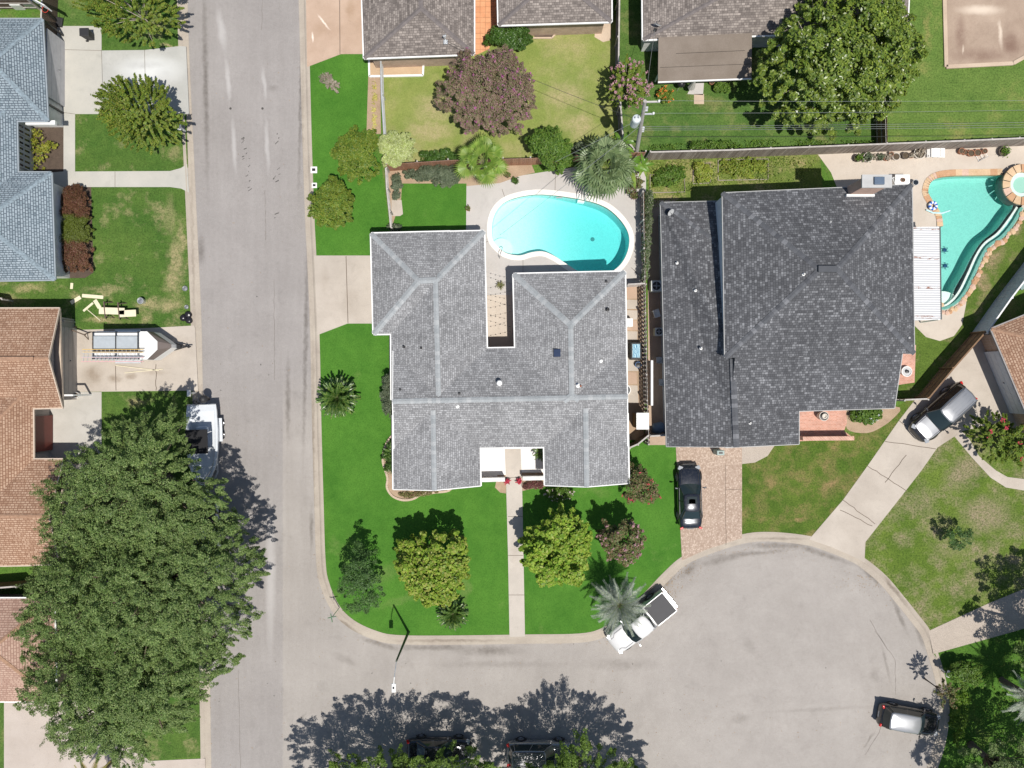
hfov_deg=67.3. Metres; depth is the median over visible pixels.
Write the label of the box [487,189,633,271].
swimming pool
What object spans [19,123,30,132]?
window
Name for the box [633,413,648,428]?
garden shed
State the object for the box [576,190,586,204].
pool ladder
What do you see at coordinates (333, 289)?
driveway
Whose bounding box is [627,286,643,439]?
side path
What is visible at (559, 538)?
pear tree
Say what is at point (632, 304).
paving slab
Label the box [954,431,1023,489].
path
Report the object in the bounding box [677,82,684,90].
kettle grill
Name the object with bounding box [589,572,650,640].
pindo palm
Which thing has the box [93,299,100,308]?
wood board
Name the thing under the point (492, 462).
gravel court
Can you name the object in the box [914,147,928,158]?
plant pot
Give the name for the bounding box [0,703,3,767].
lawn
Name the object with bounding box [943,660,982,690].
shrub
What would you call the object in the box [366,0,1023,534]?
lot ground
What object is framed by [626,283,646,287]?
gate
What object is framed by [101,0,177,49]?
lawn
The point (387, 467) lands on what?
shrub
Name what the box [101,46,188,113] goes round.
driveway
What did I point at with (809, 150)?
fence
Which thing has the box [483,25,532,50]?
shrub
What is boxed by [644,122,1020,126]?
power line
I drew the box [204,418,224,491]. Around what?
boat trailer
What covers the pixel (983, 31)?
patio
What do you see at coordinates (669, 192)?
raised bed
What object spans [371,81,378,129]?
weeds
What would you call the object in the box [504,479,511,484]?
plant pot
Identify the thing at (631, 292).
paving slab
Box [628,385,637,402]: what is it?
paving slab
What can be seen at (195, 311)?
curb
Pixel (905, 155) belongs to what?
plant pot
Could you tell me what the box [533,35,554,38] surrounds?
bed edging
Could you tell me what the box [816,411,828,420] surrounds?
urn
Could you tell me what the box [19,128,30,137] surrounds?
window
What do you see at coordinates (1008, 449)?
crape myrtle
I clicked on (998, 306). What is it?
fence
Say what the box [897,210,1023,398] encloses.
lawn
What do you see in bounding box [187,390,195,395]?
mailbox
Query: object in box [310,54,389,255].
lawn
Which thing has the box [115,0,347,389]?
concrete joint
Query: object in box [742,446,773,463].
path
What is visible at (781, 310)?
two storey house
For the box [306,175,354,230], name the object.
shrub tree
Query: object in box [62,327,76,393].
garage door
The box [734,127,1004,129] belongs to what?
power line
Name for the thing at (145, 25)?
crape myrtle
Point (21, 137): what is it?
window
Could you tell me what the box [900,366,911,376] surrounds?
fountain bowl
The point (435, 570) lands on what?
pear tree
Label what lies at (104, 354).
ladder
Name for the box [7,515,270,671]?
live oak
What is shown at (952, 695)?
street tree
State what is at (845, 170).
pool deck
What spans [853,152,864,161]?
plant pot
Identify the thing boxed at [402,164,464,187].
shrub
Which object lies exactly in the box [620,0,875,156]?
lawn
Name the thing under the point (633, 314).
paving slab
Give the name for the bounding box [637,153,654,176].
banana plant
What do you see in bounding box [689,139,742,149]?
vine
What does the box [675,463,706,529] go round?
parked sedan
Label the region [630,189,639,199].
plant pot
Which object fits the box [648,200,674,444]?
side path
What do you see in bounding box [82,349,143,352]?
ladder
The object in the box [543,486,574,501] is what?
shrub
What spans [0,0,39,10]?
fence
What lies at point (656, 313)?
patio chair
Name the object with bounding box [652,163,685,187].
weeds
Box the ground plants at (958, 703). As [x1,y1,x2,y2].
[948,690,971,747]
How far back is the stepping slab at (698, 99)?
57.86 m
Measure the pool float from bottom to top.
0.240 m
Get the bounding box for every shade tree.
[957,734,1023,767]
[1014,643,1023,667]
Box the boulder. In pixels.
[995,240,1001,245]
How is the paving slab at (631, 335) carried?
on the side path at (634, 432)
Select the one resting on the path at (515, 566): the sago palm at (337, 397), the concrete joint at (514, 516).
the concrete joint at (514, 516)
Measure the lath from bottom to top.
0.050 m
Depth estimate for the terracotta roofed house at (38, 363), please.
54.59 m
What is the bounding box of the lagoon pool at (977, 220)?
[922,169,1022,309]
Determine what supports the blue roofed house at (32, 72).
on the lot ground at (19, 573)
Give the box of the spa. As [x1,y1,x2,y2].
[995,164,1023,206]
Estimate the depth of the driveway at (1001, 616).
57.86 m
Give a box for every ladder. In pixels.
[81,357,143,361]
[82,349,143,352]
[92,353,129,356]
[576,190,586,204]
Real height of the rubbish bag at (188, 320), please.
0.314 m
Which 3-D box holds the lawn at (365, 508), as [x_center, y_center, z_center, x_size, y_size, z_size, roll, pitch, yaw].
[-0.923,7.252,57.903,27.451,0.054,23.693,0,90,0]
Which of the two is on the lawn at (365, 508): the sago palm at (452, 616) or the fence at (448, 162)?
the sago palm at (452, 616)
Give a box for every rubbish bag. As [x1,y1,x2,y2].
[180,314,185,320]
[184,311,191,317]
[185,317,192,323]
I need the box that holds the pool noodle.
[926,209,949,213]
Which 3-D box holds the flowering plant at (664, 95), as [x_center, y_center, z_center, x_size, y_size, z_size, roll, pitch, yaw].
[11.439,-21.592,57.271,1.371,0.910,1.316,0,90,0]
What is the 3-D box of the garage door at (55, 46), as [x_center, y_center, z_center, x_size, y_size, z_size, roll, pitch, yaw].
[-33.662,-23.310,56.760,0.155,2.200,4.900,0,90,0]
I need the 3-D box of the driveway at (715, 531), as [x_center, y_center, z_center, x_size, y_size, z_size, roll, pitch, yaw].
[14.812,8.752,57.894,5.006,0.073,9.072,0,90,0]
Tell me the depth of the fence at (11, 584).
56.94 m
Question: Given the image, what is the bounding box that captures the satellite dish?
[666,209,673,216]
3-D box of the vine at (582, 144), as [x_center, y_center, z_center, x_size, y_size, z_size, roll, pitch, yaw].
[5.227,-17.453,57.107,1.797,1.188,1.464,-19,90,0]
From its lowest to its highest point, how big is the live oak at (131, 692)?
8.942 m
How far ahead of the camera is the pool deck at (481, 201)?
57.87 m
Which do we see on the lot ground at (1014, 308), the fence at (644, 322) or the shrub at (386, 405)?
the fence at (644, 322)
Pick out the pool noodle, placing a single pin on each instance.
(937, 212)
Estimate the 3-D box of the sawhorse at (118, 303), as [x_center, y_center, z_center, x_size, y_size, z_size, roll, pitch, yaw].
[-29.255,-5.462,57.510,0.698,0.761,1.261,-6,90,0]
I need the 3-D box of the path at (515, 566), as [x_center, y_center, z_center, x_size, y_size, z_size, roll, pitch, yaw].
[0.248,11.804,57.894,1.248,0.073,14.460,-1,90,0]
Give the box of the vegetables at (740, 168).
[718,156,768,179]
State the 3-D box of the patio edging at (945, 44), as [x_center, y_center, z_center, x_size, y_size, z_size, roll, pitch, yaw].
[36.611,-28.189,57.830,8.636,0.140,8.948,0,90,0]
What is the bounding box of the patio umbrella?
[688,82,695,91]
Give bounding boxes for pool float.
[928,201,937,209]
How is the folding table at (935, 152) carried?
on the pool deck at (845, 170)
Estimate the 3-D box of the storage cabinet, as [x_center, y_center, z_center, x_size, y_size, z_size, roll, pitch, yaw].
[8.717,-4.564,57.400,0.500,0.960,0.620,0,90,0]
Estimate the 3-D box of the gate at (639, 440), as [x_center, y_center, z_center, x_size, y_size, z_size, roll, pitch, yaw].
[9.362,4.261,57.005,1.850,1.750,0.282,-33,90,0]
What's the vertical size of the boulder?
0.163 m
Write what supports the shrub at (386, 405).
on the lawn at (365, 508)
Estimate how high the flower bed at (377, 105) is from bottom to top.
0.061 m
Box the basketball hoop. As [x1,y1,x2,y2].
[33,0,63,27]
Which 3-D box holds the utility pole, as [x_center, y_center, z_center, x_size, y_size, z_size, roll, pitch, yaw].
[8.698,-17.374,53.147,1.528,9.709,1.119,0,90,0]
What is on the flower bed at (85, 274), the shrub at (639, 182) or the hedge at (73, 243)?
the hedge at (73, 243)
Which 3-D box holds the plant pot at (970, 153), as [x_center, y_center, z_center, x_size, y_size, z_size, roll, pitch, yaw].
[34.425,-17.306,57.730,0.540,0.300,0.532,0,90,0]
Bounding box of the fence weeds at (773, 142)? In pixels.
[648,138,873,149]
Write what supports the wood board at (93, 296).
on the lawn at (140, 246)
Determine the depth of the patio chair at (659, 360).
57.48 m
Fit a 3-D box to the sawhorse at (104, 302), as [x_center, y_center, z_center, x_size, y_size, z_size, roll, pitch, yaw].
[-30.302,-5.537,57.510,0.698,0.761,1.261,-6,90,0]
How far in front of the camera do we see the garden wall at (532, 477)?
56.76 m
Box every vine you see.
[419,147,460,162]
[568,141,590,154]
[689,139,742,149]
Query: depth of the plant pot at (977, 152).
57.61 m
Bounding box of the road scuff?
[220,107,632,743]
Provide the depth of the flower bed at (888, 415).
57.87 m
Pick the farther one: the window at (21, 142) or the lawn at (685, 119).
the lawn at (685, 119)
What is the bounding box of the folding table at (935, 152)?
[927,148,944,157]
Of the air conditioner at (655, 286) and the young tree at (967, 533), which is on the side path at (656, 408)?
the air conditioner at (655, 286)
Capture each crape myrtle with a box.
[71,0,186,47]
[90,73,187,154]
[434,44,537,137]
[596,518,646,567]
[606,54,653,108]
[622,462,660,504]
[963,410,1023,467]
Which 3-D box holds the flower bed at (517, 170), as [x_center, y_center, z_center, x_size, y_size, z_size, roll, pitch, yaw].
[-4.401,-15.760,57.898,11.572,0.064,4.080,-21,90,0]
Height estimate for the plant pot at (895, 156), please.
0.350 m
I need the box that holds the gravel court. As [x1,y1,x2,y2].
[481,448,542,476]
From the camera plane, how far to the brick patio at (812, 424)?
57.86 m
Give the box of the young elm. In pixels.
[337,540,385,614]
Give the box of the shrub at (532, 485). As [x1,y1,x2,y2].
[522,480,543,489]
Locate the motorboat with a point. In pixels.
(202, 431)
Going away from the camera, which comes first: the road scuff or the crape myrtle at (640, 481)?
the crape myrtle at (640, 481)
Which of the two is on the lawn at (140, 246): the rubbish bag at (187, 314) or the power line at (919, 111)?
the rubbish bag at (187, 314)
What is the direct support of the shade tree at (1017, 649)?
on the lawn at (1000, 645)
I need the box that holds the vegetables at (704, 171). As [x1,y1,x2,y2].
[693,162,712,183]
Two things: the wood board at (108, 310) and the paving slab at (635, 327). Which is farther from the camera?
the paving slab at (635, 327)
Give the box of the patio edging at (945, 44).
[942,0,1023,68]
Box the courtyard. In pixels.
[487,295,513,346]
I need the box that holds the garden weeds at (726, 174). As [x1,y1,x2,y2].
[647,156,815,206]
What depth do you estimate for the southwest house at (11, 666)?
54.50 m
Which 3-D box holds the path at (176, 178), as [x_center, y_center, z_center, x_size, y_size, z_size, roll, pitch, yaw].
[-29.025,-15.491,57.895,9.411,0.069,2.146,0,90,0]
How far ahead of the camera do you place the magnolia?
51.27 m
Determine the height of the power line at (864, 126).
0.918 m
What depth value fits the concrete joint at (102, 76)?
57.85 m
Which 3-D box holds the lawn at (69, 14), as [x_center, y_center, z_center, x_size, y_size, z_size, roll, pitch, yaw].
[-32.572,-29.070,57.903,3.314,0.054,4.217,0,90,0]
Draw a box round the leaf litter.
[202,44,910,767]
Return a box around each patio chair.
[651,309,660,317]
[656,357,662,362]
[658,379,663,385]
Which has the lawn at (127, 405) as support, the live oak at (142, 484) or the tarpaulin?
the live oak at (142, 484)
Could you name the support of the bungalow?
on the lot ground at (1014, 308)
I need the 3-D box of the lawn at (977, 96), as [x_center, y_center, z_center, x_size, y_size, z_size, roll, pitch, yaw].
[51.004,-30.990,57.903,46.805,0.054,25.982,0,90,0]
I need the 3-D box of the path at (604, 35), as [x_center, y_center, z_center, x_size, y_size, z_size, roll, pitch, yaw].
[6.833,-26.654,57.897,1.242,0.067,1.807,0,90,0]
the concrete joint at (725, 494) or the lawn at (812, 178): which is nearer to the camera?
the concrete joint at (725, 494)
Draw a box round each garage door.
[46,28,64,106]
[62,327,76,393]
[984,351,1023,413]
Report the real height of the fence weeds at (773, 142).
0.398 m
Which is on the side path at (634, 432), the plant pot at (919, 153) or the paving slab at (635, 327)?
the paving slab at (635, 327)
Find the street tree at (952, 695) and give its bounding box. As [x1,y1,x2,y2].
[924,678,960,708]
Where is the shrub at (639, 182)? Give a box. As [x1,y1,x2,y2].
[626,173,644,194]
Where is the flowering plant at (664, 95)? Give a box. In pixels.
[656,85,673,103]
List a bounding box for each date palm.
[74,760,112,767]
[999,669,1023,725]
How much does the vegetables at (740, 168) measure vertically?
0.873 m
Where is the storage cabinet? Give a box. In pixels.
[627,318,632,326]
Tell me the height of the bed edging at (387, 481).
0.120 m
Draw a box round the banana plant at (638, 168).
[628,150,647,187]
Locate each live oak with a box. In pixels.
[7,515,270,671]
[12,626,245,767]
[29,402,250,570]
[328,740,500,767]
[496,728,645,767]
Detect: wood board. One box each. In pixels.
[70,295,81,303]
[82,294,103,298]
[83,302,93,311]
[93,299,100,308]
[99,307,124,314]
[119,310,135,316]
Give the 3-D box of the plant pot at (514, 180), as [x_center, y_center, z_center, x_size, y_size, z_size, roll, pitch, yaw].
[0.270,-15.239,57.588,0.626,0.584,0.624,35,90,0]
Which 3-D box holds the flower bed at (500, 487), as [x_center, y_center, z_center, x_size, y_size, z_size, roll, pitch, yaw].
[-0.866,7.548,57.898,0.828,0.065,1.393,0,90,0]
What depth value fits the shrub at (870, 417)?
57.18 m
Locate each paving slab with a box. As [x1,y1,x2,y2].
[626,287,636,298]
[627,300,637,308]
[627,310,637,319]
[627,321,637,329]
[627,331,636,340]
[627,342,637,370]
[628,372,636,383]
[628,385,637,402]
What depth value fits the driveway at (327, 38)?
57.86 m
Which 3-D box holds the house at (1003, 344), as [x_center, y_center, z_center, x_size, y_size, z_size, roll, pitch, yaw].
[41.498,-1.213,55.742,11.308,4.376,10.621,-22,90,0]
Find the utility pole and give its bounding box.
[630,99,659,157]
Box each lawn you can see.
[0,187,190,328]
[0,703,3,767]
[47,391,200,760]
[58,0,100,25]
[75,114,187,170]
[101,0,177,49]
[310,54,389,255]
[320,324,681,635]
[382,20,617,167]
[393,184,465,231]
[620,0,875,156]
[646,154,822,201]
[742,400,913,535]
[865,437,1023,629]
[886,0,1023,142]
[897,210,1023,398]
[934,629,1023,767]
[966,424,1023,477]
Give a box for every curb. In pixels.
[177,0,210,767]
[299,0,949,767]
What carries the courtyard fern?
on the gravel court
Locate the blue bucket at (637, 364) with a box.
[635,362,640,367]
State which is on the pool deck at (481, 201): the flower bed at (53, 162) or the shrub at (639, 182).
the shrub at (639, 182)
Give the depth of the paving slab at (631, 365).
57.86 m
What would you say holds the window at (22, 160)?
in the blue roofed house at (32, 72)
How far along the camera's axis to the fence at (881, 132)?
56.87 m
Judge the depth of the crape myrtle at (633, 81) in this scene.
54.49 m
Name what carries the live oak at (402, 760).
on the road
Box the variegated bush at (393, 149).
[377,130,417,167]
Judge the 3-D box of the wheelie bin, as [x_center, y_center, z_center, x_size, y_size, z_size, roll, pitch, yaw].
[-31.695,-26.058,57.367,0.750,1.025,0.600,-2,90,0]
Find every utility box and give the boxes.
[311,166,316,172]
[713,449,723,454]
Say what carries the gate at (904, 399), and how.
attached to the fence at (947, 368)
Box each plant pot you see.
[504,171,510,177]
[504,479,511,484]
[512,176,518,184]
[515,478,521,484]
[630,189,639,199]
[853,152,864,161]
[862,152,874,162]
[876,153,884,161]
[883,153,891,160]
[892,153,899,159]
[901,152,909,158]
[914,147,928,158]
[957,148,964,154]
[967,149,974,156]
[974,149,981,155]
[998,145,1010,157]
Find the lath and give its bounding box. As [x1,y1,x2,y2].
[115,365,158,370]
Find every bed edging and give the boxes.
[368,60,424,77]
[382,435,451,500]
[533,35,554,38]
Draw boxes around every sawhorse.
[71,326,91,339]
[103,301,113,318]
[117,302,127,318]
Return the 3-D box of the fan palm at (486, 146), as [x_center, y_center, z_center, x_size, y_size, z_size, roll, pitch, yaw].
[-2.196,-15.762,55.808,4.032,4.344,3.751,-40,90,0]
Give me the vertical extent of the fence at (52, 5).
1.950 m
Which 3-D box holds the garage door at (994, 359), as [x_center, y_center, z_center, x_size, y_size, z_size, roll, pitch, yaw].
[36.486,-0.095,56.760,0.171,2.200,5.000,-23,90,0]
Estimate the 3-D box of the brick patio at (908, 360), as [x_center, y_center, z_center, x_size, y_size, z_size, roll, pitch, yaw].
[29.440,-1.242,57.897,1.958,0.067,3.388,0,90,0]
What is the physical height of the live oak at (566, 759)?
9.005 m
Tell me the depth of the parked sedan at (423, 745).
57.02 m
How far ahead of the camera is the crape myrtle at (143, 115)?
54.41 m
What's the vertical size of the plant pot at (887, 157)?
0.587 m
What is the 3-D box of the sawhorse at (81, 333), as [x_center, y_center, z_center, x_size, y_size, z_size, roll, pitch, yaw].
[-32.323,-3.853,57.510,1.261,0.761,0.698,21,90,0]
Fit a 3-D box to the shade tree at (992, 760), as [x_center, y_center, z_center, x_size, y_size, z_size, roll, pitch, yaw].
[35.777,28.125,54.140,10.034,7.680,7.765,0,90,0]
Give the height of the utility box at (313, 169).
0.105 m
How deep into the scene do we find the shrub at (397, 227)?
57.31 m
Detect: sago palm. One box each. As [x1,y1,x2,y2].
[315,375,360,418]
[436,599,468,630]
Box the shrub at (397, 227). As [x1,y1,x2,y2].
[386,224,401,231]
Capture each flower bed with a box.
[33,127,62,171]
[64,187,93,277]
[367,76,380,133]
[370,60,421,74]
[384,443,443,498]
[388,162,534,221]
[495,475,505,492]
[522,472,545,490]
[846,407,899,432]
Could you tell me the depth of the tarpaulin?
57.55 m
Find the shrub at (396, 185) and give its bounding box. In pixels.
[390,172,403,199]
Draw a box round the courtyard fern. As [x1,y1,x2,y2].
[532,448,542,460]
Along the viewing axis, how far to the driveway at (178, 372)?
57.86 m
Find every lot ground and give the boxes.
[0,0,200,760]
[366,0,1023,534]
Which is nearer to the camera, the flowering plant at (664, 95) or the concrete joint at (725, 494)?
the flowering plant at (664, 95)
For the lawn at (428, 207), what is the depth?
57.86 m
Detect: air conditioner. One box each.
[9,4,25,9]
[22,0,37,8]
[649,280,661,292]
[653,328,662,335]
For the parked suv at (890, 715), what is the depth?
56.83 m
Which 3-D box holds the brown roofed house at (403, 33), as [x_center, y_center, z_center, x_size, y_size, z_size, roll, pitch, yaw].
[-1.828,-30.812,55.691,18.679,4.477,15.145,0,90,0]
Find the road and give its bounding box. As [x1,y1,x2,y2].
[188,0,938,767]
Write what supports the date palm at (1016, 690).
on the lawn at (1000, 645)
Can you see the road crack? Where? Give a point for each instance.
(274, 378)
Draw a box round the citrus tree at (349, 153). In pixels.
[329,124,380,184]
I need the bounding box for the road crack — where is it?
[200,0,895,767]
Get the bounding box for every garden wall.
[482,476,504,481]
[522,475,543,480]
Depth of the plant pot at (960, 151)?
57.58 m
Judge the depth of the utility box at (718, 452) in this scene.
56.73 m
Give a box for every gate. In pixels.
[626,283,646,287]
[629,433,650,448]
[649,433,664,436]
[896,398,928,400]
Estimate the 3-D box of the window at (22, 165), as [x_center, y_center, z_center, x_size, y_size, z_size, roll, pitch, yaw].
[-35.806,-15.984,56.350,0.080,1.560,0.340,0,90,0]
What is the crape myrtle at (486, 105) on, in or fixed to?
on the lawn at (579, 65)
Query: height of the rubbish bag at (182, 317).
0.317 m
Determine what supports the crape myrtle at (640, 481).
on the lawn at (365, 508)
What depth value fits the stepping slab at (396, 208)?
57.86 m
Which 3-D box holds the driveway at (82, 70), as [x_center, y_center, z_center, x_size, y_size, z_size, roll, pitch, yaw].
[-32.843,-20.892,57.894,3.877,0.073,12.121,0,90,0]
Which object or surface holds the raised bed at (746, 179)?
on the lawn at (812, 178)
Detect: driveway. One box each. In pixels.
[4,702,205,767]
[52,26,101,186]
[77,326,197,391]
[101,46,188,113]
[306,0,362,66]
[314,256,371,334]
[676,447,741,559]
[809,325,1016,561]
[929,589,1023,653]
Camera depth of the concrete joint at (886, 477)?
57.85 m
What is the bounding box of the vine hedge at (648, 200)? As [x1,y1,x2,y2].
[640,189,653,280]
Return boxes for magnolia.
[753,0,928,140]
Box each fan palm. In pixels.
[453,133,508,188]
[570,134,637,201]
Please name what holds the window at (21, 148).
in the blue roofed house at (32, 72)
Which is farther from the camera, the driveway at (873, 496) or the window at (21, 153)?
the driveway at (873, 496)
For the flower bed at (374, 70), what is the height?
0.067 m
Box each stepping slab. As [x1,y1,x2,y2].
[391,200,402,215]
[694,94,703,103]
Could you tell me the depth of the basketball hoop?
57.30 m
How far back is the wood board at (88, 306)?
57.83 m
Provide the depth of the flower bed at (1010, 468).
57.88 m
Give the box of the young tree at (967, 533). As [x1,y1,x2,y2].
[941,526,974,550]
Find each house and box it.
[0,18,69,281]
[0,307,91,566]
[0,594,70,702]
[361,0,612,67]
[641,0,909,82]
[658,175,915,447]
[981,314,1023,438]
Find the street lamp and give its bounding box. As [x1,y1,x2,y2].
[391,630,409,692]
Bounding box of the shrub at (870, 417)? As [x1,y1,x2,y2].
[850,409,882,425]
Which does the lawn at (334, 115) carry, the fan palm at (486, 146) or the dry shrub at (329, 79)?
the dry shrub at (329, 79)
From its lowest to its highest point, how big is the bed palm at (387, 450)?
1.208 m
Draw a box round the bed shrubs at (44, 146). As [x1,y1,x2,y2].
[30,128,57,169]
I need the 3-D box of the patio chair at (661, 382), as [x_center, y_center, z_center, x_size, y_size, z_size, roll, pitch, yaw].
[11.222,-0.140,57.464,0.531,0.838,0.526,-2,90,0]
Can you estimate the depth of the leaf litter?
57.99 m
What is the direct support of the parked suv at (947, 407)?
on the driveway at (873, 496)
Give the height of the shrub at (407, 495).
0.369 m
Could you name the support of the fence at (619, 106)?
on the lawn at (685, 119)
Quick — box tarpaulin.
[651,422,663,433]
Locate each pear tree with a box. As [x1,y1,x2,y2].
[392,528,470,608]
[517,502,592,587]
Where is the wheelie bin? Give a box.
[79,28,93,41]
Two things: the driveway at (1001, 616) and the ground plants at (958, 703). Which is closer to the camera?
the ground plants at (958, 703)
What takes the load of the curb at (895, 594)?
on the road
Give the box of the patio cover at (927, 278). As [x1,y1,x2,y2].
[913,226,941,322]
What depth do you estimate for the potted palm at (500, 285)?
57.45 m
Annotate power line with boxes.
[447,41,631,117]
[500,128,636,234]
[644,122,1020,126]
[660,100,1023,101]
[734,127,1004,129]
[748,125,976,127]
[813,110,1010,112]
[834,135,1023,136]
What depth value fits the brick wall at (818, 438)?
56.72 m
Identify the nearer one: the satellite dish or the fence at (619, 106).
the satellite dish
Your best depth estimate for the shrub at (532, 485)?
57.56 m
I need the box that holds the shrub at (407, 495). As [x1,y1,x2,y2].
[398,490,438,498]
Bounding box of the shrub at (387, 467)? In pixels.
[380,438,391,474]
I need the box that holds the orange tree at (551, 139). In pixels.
[524,125,574,174]
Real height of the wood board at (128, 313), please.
0.050 m
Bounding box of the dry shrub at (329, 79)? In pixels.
[318,72,339,92]
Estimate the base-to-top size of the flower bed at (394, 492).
0.065 m
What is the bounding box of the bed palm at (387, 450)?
[382,442,391,461]
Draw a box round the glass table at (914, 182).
[911,179,918,185]
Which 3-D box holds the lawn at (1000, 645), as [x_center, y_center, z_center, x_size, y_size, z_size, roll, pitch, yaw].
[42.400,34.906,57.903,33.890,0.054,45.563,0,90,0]
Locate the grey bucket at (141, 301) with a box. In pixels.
[137,298,145,303]
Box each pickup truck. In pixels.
[192,497,222,568]
[606,587,677,653]
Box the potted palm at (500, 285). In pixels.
[496,281,503,290]
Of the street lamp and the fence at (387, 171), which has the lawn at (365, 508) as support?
the street lamp
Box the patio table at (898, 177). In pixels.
[892,174,909,184]
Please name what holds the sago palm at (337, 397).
on the lawn at (365, 508)
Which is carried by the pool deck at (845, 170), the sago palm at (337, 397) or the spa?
the spa
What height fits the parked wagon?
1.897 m
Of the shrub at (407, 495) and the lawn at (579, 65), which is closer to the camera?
the shrub at (407, 495)
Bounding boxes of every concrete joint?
[64,49,145,113]
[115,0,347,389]
[506,477,522,555]
[725,465,739,524]
[840,380,939,525]
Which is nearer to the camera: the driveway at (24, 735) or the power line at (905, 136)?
the power line at (905, 136)
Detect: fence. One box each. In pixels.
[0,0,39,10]
[0,580,26,587]
[40,0,57,34]
[380,61,388,158]
[385,150,646,170]
[385,167,393,229]
[614,0,634,150]
[638,190,649,444]
[645,137,1023,159]
[873,39,887,151]
[914,331,985,398]
[973,263,1023,333]
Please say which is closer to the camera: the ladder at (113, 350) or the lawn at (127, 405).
the ladder at (113, 350)
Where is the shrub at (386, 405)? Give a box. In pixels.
[379,371,391,417]
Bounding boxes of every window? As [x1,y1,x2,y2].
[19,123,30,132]
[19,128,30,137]
[19,134,30,143]
[19,139,30,148]
[19,145,30,154]
[19,150,30,159]
[20,157,30,165]
[20,162,30,170]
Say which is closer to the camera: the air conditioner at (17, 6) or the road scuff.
the air conditioner at (17, 6)
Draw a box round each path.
[64,164,188,191]
[505,449,524,636]
[595,24,610,41]
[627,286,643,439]
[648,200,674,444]
[688,83,703,94]
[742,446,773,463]
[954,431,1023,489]
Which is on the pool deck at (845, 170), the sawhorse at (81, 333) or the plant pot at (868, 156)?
the plant pot at (868, 156)
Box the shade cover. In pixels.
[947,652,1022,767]
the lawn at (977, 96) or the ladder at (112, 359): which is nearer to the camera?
the ladder at (112, 359)
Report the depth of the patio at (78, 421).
57.86 m
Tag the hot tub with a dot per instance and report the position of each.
(635, 350)
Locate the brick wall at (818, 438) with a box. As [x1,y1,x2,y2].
[800,436,853,440]
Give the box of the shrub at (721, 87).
[713,81,730,92]
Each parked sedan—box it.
[406,734,471,762]
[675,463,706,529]
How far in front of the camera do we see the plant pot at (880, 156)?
57.51 m
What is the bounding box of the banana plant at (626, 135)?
[612,131,635,152]
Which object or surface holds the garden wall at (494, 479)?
on the lot ground at (1014, 308)
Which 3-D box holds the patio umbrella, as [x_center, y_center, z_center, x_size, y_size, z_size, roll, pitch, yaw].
[13.304,-22.025,56.855,0.517,2.050,0.517,-22,90,0]
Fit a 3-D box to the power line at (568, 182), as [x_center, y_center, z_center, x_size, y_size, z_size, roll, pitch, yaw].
[3.896,-14.057,53.496,11.727,2.635,0.028,-36,90,0]
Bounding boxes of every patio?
[50,392,101,479]
[474,0,496,55]
[800,410,849,440]
[899,345,915,384]
[947,0,1023,64]
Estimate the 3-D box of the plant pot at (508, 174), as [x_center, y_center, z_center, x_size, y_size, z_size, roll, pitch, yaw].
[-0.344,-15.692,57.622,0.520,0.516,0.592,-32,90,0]
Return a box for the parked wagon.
[506,736,571,767]
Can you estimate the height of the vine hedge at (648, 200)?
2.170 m
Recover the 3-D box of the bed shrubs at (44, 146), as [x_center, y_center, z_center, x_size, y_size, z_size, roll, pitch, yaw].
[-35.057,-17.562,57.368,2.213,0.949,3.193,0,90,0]
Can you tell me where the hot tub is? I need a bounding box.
[629,342,641,359]
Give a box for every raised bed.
[651,174,684,192]
[718,159,768,180]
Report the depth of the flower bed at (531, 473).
57.87 m
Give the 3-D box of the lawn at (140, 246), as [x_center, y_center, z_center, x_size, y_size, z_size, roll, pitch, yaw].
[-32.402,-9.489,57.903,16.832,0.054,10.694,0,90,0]
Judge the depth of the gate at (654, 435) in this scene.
56.13 m
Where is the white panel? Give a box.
[647,360,652,405]
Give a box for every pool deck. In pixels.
[466,159,645,294]
[818,146,1023,340]
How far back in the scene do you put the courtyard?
57.86 m
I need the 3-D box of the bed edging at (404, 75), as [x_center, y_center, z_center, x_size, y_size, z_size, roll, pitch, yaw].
[-8.706,-23.846,57.800,4.239,0.160,1.576,0,90,0]
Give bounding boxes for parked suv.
[876,701,940,738]
[908,381,977,442]
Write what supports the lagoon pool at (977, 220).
in the lot ground at (1014, 308)
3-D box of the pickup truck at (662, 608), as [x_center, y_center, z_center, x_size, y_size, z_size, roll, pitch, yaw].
[9.611,17.706,57.062,5.717,1.875,2.440,-39,90,0]
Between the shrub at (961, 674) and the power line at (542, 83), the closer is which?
the power line at (542, 83)
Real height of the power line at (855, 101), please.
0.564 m
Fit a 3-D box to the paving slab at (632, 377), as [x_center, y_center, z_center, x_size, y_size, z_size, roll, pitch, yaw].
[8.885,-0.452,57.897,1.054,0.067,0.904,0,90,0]
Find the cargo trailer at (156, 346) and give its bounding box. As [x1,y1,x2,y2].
[92,329,190,362]
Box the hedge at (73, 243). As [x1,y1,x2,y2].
[58,183,94,272]
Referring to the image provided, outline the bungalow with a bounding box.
[369,230,629,490]
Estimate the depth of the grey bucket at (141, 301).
57.43 m
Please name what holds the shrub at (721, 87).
in the plant pot
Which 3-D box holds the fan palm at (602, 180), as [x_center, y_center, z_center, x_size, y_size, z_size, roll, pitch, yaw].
[6.587,-15.559,55.598,5.032,4.764,4.933,0,90,0]
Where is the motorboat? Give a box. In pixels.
[185,395,218,484]

